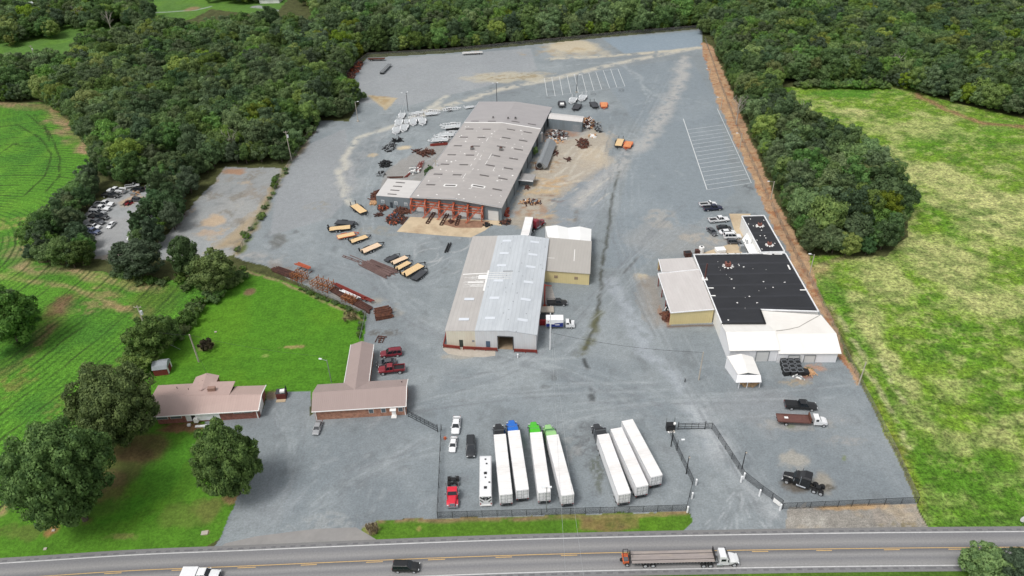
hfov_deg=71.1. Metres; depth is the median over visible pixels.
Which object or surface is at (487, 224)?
plate stack
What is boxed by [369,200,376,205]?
board pile
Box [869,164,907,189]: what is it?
broadleaf tree
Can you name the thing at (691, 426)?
sliding gate
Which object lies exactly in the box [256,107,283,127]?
broadleaf tree
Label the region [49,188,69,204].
broadleaf tree
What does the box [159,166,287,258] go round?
gravel pad
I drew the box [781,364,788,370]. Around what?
black crate
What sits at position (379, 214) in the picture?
scrap pile
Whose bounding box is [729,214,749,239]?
concrete slab
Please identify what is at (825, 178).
broadleaf tree
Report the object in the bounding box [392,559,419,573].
suv
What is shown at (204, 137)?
broadleaf tree
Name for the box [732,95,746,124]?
dead tree
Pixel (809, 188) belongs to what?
broadleaf tree
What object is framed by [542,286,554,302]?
concrete slab
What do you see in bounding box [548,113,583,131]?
side shed
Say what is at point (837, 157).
broadleaf tree
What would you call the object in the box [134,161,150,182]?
broadleaf tree
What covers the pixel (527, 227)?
box trailer
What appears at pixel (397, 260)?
equipment trailer
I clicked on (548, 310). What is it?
loading ramp
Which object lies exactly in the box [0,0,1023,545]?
forest floor
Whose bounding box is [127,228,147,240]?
broadleaf tree
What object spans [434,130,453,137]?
equipment trailer
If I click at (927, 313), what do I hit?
hay field
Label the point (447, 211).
roller door
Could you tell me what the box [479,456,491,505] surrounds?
motor coach
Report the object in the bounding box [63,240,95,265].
broadleaf tree
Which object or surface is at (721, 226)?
sedan
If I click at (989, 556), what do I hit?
shrub
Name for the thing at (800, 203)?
broadleaf tree
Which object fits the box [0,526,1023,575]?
road
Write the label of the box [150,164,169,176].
broadleaf tree
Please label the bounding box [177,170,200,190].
broadleaf tree
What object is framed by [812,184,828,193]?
broadleaf tree
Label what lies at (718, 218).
pickup truck
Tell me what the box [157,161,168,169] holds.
broadleaf tree
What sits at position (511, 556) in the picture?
road centre marking
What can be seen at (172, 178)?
broadleaf tree
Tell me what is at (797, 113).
broadleaf tree
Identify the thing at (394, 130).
equipment trailer
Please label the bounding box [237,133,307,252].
chain link fence
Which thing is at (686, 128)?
parking bay marking
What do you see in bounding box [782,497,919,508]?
chain link fence
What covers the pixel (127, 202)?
car
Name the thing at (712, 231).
sedan
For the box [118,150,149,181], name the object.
broadleaf tree
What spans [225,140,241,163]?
broadleaf tree
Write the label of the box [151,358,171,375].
barn shed
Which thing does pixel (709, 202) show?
pickup truck
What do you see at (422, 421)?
sliding gate
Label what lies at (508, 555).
road centre marking
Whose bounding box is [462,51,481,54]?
flat trailer
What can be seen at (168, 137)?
broadleaf tree
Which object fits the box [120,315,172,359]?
broadleaf tree
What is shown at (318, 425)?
sedan
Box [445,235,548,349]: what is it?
metal warehouse
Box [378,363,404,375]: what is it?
pickup truck
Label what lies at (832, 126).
broadleaf tree
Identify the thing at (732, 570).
rumble strip
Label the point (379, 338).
steel stack
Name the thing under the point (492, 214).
roller door
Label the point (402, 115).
equipment trailer
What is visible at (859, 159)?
broadleaf tree
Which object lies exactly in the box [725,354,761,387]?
open carport
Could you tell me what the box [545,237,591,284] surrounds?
yellow walled wing
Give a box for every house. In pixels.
[153,373,265,427]
[259,0,281,3]
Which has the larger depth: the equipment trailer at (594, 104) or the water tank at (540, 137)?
the equipment trailer at (594, 104)
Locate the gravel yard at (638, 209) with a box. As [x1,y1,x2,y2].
[204,29,916,545]
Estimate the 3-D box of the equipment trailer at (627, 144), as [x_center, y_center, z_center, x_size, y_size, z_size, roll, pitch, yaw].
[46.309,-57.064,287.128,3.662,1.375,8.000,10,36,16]
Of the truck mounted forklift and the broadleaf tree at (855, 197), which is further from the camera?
the broadleaf tree at (855, 197)
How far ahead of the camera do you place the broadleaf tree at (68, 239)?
222.79 m
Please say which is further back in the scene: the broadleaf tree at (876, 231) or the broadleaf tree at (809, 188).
the broadleaf tree at (809, 188)
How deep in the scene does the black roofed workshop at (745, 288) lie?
196.63 m
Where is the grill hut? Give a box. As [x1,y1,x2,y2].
[275,385,287,401]
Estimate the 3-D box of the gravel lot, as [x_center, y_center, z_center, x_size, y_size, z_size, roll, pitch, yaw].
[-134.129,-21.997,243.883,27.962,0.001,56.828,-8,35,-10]
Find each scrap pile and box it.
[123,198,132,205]
[129,190,138,195]
[346,71,355,78]
[349,60,362,72]
[367,189,379,200]
[373,212,383,216]
[377,204,388,211]
[384,212,403,225]
[393,206,410,214]
[411,148,422,153]
[418,147,435,156]
[499,218,511,225]
[504,207,509,216]
[518,197,541,206]
[545,129,567,140]
[583,116,594,129]
[588,133,596,137]
[593,121,602,132]
[659,311,668,321]
[792,374,804,379]
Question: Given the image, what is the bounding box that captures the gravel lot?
[83,188,150,260]
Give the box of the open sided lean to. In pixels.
[657,257,713,324]
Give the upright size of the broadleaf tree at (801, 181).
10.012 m
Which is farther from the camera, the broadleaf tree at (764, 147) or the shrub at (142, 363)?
the broadleaf tree at (764, 147)
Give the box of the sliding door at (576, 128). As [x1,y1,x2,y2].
[573,125,579,131]
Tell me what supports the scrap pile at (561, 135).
on the gravel yard at (638, 209)
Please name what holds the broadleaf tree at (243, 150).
on the ground
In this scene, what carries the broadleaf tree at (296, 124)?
on the ground
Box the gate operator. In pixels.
[665,420,675,432]
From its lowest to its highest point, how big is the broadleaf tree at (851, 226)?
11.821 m
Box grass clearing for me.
[0,0,287,54]
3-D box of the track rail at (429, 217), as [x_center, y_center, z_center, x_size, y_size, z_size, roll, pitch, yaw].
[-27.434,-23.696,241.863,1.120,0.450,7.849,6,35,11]
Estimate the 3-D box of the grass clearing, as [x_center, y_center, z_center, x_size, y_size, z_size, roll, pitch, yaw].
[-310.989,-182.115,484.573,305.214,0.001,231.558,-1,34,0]
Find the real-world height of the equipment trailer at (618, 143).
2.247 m
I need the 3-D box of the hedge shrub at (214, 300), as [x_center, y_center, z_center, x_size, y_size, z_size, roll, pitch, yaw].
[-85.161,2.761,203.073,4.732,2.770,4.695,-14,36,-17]
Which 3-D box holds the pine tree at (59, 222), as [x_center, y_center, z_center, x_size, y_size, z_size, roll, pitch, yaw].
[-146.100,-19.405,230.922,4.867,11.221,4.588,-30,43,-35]
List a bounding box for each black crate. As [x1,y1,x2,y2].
[780,360,787,365]
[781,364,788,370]
[782,368,790,375]
[790,368,796,375]
[796,368,803,375]
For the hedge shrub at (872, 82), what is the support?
on the hay field at (927, 313)
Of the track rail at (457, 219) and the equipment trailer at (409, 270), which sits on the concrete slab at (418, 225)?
the track rail at (457, 219)
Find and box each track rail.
[425,212,435,223]
[439,213,448,225]
[455,215,460,225]
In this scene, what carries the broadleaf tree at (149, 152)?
on the ground
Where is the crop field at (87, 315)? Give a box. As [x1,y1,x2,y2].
[0,102,205,511]
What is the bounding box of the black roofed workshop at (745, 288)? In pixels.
[693,239,818,335]
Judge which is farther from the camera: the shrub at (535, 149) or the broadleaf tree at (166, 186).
the shrub at (535, 149)
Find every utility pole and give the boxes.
[134,306,142,320]
[283,131,291,160]
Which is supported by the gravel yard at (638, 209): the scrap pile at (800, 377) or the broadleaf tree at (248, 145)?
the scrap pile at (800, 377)
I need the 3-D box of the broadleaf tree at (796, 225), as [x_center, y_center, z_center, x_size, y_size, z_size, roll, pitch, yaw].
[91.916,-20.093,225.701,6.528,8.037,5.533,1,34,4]
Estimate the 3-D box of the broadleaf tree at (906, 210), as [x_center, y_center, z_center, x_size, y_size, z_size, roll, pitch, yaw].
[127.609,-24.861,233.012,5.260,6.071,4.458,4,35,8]
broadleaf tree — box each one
[0,284,42,347]
[0,288,15,293]
[13,220,33,245]
[19,244,33,258]
[24,219,56,240]
[25,207,47,220]
[27,230,57,244]
[29,240,51,262]
[30,211,61,231]
[45,235,74,265]
[48,199,69,212]
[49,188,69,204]
[53,207,78,226]
[57,192,83,208]
[60,198,81,209]
[60,221,80,234]
[60,234,72,250]
[61,178,86,191]
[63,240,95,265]
[64,206,87,224]
[64,222,90,238]
[70,184,95,208]
[70,232,96,259]
[72,165,99,184]
[74,170,98,189]
[81,230,96,242]
[89,182,99,196]
[90,152,102,170]
[93,145,104,158]
[97,153,113,176]
[101,141,117,160]
[105,160,113,176]
[107,137,143,167]
[110,151,134,183]
[113,132,138,139]
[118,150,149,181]
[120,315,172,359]
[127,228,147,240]
[134,133,169,155]
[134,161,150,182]
[134,167,148,181]
[136,200,153,217]
[138,188,159,206]
[139,142,162,162]
[140,124,174,152]
[140,217,165,244]
[145,167,172,192]
[147,152,170,170]
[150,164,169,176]
[150,217,164,226]
[156,191,185,213]
[157,122,181,156]
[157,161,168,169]
[157,200,183,229]
[157,314,181,344]
[160,181,184,200]
[161,151,185,172]
[164,173,179,188]
[168,159,187,172]
[173,129,201,149]
[174,179,189,196]
[175,123,204,154]
[175,165,199,193]
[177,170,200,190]
[182,153,205,173]
[183,247,236,292]
[185,110,212,135]
[187,151,203,166]
[195,134,211,154]
[197,139,220,166]
[200,111,223,131]
[204,128,231,158]
[204,160,213,172]
[212,124,243,144]
[215,139,230,161]
[221,107,248,141]
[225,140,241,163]
[232,110,249,127]
[234,142,251,163]
[235,135,243,145]
[240,118,259,134]
[241,141,253,160]
[242,120,273,146]
[244,115,258,121]
[249,144,269,161]
[250,140,267,161]
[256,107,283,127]
[257,117,281,137]
[263,118,286,145]
[267,144,280,160]
[270,138,286,153]
[271,112,292,129]
[271,144,290,161]
[279,133,297,147]
[282,135,298,151]
[286,121,302,135]
[287,128,301,141]
[743,98,767,116]
[749,114,760,130]
[751,113,784,143]
[754,134,761,143]
[758,129,772,144]
[758,139,770,149]
[760,141,775,153]
[762,142,771,157]
[764,109,775,126]
[764,142,788,168]
[766,154,777,172]
[767,94,798,115]
[770,113,796,141]
[770,155,787,170]
[771,137,787,145]
[771,159,791,180]
[773,155,798,173]
[773,170,784,189]
[775,170,794,191]
[778,183,801,204]
[780,111,812,142]
[780,127,808,155]
[780,182,799,203]
[781,118,820,150]
[782,193,790,210]
[783,158,816,187]
[783,175,803,190]
[786,187,820,216]
[787,207,814,222]
[791,102,815,122]
[792,147,829,178]
[792,186,814,214]
[793,214,810,229]
[795,224,809,238]
[798,109,822,124]
[799,174,813,191]
[800,137,829,155]
[803,127,832,145]
[803,217,822,233]
[806,146,831,163]
[807,194,850,231]
[811,118,827,137]
[812,167,840,187]
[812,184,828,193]
[812,186,843,204]
[815,156,842,176]
[816,116,840,129]
[823,130,854,157]
[824,152,853,173]
[825,124,853,143]
[826,122,844,132]
[829,175,855,198]
[830,173,858,189]
[834,185,880,225]
[838,140,871,162]
[838,211,874,241]
[839,155,873,184]
[844,123,867,144]
[847,153,869,165]
[847,182,885,214]
[850,163,879,180]
[858,137,890,151]
[858,146,896,166]
[865,223,883,246]
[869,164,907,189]
[869,175,905,207]
[873,220,899,249]
[874,190,904,213]
[881,212,905,241]
[882,161,910,179]
[898,184,921,210]
[901,204,912,216]
[902,210,908,221]
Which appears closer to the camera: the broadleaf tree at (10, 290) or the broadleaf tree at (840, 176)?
the broadleaf tree at (10, 290)
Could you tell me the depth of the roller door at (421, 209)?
245.37 m
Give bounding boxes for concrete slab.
[397,217,501,236]
[442,346,494,356]
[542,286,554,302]
[704,244,741,253]
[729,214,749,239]
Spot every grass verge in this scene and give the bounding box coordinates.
[362,510,692,538]
[651,571,998,575]
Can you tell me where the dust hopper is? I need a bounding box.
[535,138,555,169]
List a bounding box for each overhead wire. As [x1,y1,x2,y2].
[550,315,565,573]
[550,317,583,575]
[554,333,686,351]
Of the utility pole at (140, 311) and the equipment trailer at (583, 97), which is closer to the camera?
the utility pole at (140, 311)
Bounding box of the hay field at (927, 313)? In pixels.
[783,82,1023,526]
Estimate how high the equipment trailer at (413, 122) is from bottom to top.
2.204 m
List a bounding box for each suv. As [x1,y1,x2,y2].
[88,208,106,213]
[130,186,144,192]
[132,196,140,201]
[380,346,401,358]
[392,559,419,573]
[466,434,475,457]
[723,231,741,239]
[727,238,741,244]
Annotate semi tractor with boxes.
[445,475,459,507]
[492,423,505,437]
[505,420,518,437]
[527,421,540,447]
[531,217,545,233]
[542,424,556,455]
[591,423,606,455]
[781,468,824,495]
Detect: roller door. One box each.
[415,201,423,211]
[429,203,439,213]
[443,204,453,214]
[457,206,466,216]
[471,207,482,218]
[487,210,498,220]
[755,351,769,360]
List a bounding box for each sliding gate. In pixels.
[407,409,437,431]
[677,422,705,429]
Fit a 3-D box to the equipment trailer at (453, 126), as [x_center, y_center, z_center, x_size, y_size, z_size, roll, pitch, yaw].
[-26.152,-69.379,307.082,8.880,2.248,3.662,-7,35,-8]
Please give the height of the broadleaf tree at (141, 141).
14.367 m
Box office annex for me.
[376,179,420,209]
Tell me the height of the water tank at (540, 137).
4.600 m
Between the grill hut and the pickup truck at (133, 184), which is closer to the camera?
the grill hut
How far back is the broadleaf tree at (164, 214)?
234.53 m
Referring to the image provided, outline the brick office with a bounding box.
[311,341,407,419]
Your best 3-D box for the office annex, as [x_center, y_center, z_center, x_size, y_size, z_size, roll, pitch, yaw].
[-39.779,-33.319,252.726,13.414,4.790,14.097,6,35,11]
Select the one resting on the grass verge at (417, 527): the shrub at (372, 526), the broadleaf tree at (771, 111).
the shrub at (372, 526)
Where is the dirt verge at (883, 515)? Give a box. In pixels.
[786,503,927,528]
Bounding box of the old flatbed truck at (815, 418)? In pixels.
[776,412,827,427]
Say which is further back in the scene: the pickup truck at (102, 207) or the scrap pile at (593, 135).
the scrap pile at (593, 135)
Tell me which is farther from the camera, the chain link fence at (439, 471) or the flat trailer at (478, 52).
the flat trailer at (478, 52)
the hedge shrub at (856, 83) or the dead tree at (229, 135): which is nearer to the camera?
the dead tree at (229, 135)
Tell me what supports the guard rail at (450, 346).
on the gravel yard at (638, 209)
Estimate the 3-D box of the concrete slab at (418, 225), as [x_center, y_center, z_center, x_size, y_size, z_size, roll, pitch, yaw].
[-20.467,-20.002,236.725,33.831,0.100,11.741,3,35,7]
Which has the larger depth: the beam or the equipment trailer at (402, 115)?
the equipment trailer at (402, 115)
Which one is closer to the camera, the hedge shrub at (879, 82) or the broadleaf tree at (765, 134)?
the broadleaf tree at (765, 134)
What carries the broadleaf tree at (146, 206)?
on the ground
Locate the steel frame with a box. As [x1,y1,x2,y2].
[410,198,483,222]
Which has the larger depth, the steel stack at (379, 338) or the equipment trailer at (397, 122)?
the equipment trailer at (397, 122)
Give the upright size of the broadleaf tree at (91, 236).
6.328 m
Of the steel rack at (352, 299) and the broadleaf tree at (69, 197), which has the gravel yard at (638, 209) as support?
the steel rack at (352, 299)
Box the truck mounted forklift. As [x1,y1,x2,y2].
[620,549,630,566]
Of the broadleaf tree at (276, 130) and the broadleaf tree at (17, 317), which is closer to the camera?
the broadleaf tree at (17, 317)
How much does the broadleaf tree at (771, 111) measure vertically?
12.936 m
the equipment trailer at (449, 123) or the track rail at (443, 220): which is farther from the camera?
the equipment trailer at (449, 123)
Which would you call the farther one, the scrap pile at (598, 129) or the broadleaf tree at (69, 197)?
the scrap pile at (598, 129)
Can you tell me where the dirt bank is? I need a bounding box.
[702,42,860,384]
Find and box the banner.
[773,498,780,505]
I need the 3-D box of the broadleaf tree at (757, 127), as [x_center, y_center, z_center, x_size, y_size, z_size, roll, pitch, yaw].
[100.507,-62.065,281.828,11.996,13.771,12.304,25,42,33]
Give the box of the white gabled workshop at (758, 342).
[719,325,779,360]
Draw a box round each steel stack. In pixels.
[271,266,299,279]
[294,262,311,273]
[329,286,372,313]
[332,282,374,301]
[338,284,364,300]
[339,290,360,298]
[342,255,360,262]
[358,261,392,278]
[365,259,398,274]
[373,305,393,320]
[375,335,386,342]
[400,216,407,224]
[416,161,423,170]
[430,142,447,145]
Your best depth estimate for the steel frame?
241.00 m
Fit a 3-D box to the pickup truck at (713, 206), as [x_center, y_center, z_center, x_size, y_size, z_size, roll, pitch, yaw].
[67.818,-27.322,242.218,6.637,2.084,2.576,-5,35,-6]
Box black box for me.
[802,368,809,375]
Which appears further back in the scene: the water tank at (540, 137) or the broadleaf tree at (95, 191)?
the water tank at (540, 137)
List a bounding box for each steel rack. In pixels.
[289,268,308,283]
[309,275,334,293]
[340,293,357,305]
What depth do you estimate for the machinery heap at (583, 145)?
289.51 m
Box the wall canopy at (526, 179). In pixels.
[519,173,535,185]
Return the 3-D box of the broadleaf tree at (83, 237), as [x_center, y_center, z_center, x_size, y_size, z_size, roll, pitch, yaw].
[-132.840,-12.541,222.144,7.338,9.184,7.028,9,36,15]
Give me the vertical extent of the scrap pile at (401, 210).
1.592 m
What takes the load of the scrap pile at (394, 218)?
on the gravel yard at (638, 209)
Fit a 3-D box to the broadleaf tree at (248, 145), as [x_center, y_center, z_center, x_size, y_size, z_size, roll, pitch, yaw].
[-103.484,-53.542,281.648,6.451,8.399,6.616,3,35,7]
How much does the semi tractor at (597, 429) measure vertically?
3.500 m
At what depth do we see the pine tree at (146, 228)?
224.22 m
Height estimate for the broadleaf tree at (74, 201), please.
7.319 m
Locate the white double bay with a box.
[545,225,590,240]
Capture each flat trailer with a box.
[367,57,384,60]
[379,64,390,73]
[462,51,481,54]
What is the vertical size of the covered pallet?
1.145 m
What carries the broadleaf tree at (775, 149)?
on the ground
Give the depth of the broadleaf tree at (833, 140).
255.91 m
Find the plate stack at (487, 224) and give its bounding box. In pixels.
[483,222,492,227]
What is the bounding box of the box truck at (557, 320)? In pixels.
[546,315,574,328]
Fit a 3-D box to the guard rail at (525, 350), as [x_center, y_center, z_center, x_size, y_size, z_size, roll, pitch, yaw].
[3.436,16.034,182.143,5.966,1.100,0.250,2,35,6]
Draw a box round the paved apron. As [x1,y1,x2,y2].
[222,527,374,545]
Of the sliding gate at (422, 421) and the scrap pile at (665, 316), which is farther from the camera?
the scrap pile at (665, 316)
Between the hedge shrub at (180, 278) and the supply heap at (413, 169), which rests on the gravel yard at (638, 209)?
the supply heap at (413, 169)
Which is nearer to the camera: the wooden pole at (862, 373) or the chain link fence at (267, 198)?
the wooden pole at (862, 373)
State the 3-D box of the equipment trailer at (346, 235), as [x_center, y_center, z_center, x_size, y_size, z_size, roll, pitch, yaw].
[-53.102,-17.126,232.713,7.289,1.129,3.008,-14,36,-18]
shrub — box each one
[108,270,122,276]
[115,346,159,371]
[133,276,142,286]
[141,275,153,281]
[145,277,156,284]
[154,279,165,286]
[172,329,184,342]
[173,272,187,283]
[175,309,199,325]
[179,282,189,291]
[179,324,191,333]
[183,301,202,315]
[191,296,203,302]
[194,283,203,289]
[197,337,213,350]
[201,289,218,297]
[204,293,219,303]
[211,287,226,297]
[225,275,238,288]
[232,275,243,286]
[236,269,248,277]
[270,182,278,188]
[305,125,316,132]
[343,310,356,321]
[358,92,366,98]
[365,522,378,534]
[424,165,432,175]
[533,146,537,154]
[792,81,802,86]
[800,80,812,88]
[804,78,819,86]
[820,78,833,88]
[831,79,842,86]
[843,78,853,84]
[847,79,861,87]
[859,78,871,87]
[863,79,875,86]
[873,78,887,88]
[957,540,1017,575]
[998,546,1023,575]
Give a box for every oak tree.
[0,415,116,531]
[61,360,159,449]
[188,416,264,497]
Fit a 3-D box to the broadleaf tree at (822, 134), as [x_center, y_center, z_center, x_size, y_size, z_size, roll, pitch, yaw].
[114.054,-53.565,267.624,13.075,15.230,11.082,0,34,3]
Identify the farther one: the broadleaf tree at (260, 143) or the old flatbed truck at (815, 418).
the broadleaf tree at (260, 143)
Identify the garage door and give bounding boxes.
[259,398,263,413]
[788,355,799,359]
[803,355,815,361]
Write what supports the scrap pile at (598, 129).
on the gravel yard at (638, 209)
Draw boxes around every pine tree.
[31,233,48,261]
[50,213,66,236]
[63,246,75,267]
[83,159,97,175]
[105,238,164,279]
[126,210,140,229]
[131,219,141,236]
[134,210,142,224]
[137,205,149,219]
[138,220,153,243]
[150,197,162,218]
[166,235,198,277]
[175,194,186,214]
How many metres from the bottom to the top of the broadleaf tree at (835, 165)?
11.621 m
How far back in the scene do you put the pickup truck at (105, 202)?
253.56 m
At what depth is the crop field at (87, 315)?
208.09 m
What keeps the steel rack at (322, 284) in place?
on the gravel yard at (638, 209)
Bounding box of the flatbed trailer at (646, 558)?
[631,546,715,567]
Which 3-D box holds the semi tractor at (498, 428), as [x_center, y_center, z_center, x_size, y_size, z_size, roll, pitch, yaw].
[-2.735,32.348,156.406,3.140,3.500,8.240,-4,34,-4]
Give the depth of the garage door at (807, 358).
176.32 m
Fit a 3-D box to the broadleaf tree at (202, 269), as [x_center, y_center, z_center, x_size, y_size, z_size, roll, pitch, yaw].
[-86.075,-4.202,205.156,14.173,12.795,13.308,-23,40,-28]
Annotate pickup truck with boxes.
[86,223,101,228]
[87,227,101,235]
[88,212,109,219]
[89,204,110,210]
[93,200,114,206]
[100,191,120,198]
[106,186,126,192]
[124,182,139,188]
[179,566,221,575]
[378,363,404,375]
[546,298,566,306]
[699,200,716,205]
[702,203,722,211]
[708,215,729,223]
[783,399,817,411]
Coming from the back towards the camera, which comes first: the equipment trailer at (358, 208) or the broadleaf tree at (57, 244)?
the equipment trailer at (358, 208)
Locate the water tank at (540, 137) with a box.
[539,131,542,142]
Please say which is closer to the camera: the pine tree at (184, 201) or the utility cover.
the utility cover
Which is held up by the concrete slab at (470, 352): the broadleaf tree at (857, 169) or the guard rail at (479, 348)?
the guard rail at (479, 348)
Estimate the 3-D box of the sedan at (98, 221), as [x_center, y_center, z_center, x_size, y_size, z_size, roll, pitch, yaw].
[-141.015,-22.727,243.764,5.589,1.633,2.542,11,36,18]
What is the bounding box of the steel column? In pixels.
[543,284,551,305]
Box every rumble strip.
[2,529,1020,561]
[484,567,960,575]
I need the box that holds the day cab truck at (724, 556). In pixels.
[700,547,739,567]
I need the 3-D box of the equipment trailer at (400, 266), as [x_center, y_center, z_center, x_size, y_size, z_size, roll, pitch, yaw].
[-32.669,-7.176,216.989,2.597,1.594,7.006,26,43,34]
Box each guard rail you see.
[443,333,459,349]
[463,346,497,351]
[514,349,536,352]
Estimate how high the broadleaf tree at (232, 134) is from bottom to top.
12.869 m
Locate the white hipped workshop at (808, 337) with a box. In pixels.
[762,311,841,361]
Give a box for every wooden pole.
[189,334,199,361]
[550,313,550,349]
[698,352,703,379]
[858,362,866,385]
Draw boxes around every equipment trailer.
[327,225,355,232]
[334,219,358,225]
[337,232,358,239]
[347,234,370,243]
[350,201,367,214]
[358,242,384,253]
[384,253,399,261]
[389,254,410,264]
[392,123,400,134]
[394,260,412,270]
[395,117,402,125]
[398,110,405,118]
[399,261,425,277]
[400,123,408,131]
[409,109,423,114]
[409,116,416,125]
[410,268,427,280]
[418,118,426,125]
[424,111,439,115]
[427,135,448,142]
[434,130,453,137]
[439,122,458,125]
[441,122,460,128]
[443,107,460,111]
[558,101,565,107]
[569,94,576,103]
[572,104,581,110]
[578,95,586,100]
[589,101,598,108]
[600,102,607,108]
[614,136,624,148]
[623,141,632,148]
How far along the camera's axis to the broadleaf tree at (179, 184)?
255.17 m
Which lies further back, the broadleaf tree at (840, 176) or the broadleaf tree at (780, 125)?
the broadleaf tree at (780, 125)
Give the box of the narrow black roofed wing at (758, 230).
[740,215,784,252]
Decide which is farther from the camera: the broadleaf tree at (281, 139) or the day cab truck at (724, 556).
the broadleaf tree at (281, 139)
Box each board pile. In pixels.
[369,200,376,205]
[804,367,817,377]
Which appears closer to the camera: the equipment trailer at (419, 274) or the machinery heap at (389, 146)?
the equipment trailer at (419, 274)
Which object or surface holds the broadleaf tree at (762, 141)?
on the ground
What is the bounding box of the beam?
[444,242,450,252]
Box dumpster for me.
[539,314,547,325]
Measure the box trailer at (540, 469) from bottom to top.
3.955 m
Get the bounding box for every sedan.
[89,218,105,224]
[106,221,115,227]
[312,420,322,434]
[376,358,396,366]
[448,436,457,452]
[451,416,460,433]
[706,227,717,235]
[716,224,731,229]
[718,229,735,234]
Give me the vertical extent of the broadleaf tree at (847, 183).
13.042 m
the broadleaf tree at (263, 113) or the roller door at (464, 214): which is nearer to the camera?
the roller door at (464, 214)
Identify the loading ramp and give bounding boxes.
[541,306,553,314]
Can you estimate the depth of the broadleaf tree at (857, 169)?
239.14 m
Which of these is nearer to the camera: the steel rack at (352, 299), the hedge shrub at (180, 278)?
the steel rack at (352, 299)
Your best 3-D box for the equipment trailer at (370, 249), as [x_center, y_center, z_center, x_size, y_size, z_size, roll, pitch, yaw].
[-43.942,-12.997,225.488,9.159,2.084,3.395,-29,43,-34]
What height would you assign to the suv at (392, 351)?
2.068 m
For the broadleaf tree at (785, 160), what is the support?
on the ground
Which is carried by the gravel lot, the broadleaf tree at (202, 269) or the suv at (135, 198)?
the suv at (135, 198)
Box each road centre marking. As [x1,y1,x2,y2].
[49,547,1008,575]
[104,549,956,573]
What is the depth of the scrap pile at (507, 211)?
242.69 m
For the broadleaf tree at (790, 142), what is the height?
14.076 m
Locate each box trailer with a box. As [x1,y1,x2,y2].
[494,434,512,505]
[508,430,528,500]
[521,217,532,235]
[530,432,550,503]
[546,434,573,506]
[596,433,630,505]
[610,427,648,497]
[621,419,662,487]
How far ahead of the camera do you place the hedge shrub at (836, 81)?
338.17 m
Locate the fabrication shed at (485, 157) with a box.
[410,102,551,220]
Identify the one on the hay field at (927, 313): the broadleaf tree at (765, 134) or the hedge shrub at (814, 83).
the hedge shrub at (814, 83)
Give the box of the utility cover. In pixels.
[201,530,208,534]
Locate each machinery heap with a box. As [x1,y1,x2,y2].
[375,170,385,176]
[378,159,392,167]
[382,141,396,151]
[575,137,588,148]
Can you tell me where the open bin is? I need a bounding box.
[683,250,691,257]
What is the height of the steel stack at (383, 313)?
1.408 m
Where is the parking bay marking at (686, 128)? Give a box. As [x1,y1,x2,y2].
[544,70,750,189]
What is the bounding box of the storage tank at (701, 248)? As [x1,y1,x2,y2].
[699,246,703,253]
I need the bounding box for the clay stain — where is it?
[444,219,488,227]
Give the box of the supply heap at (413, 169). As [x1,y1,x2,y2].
[408,165,420,173]
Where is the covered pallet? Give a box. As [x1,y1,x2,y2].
[714,246,725,253]
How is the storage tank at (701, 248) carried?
on the gravel yard at (638, 209)
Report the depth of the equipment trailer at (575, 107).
323.39 m
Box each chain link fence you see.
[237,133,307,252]
[298,281,365,340]
[347,25,698,73]
[437,427,441,506]
[437,505,686,517]
[669,426,693,504]
[705,38,768,197]
[714,425,783,503]
[771,203,919,501]
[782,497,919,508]
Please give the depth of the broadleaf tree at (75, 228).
226.54 m
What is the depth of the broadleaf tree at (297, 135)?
291.77 m
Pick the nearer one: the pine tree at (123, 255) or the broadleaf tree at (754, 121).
the pine tree at (123, 255)
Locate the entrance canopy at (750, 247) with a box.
[742,234,756,252]
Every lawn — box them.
[0,384,251,557]
[144,269,366,418]
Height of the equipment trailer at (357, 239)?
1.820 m
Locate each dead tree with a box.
[101,12,113,28]
[221,129,236,143]
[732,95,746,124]
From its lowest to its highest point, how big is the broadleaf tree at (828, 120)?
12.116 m
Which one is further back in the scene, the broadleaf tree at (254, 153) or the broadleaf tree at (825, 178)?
the broadleaf tree at (254, 153)
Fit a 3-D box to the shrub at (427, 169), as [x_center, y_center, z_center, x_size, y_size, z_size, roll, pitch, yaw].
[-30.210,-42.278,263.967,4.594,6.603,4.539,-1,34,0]
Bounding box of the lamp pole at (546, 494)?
[542,486,551,511]
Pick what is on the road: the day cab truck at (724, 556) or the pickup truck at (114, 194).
the day cab truck at (724, 556)
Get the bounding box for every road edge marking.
[0,531,1023,563]
[428,565,960,575]
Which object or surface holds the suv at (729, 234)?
on the gravel yard at (638, 209)
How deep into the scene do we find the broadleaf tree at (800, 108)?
281.03 m

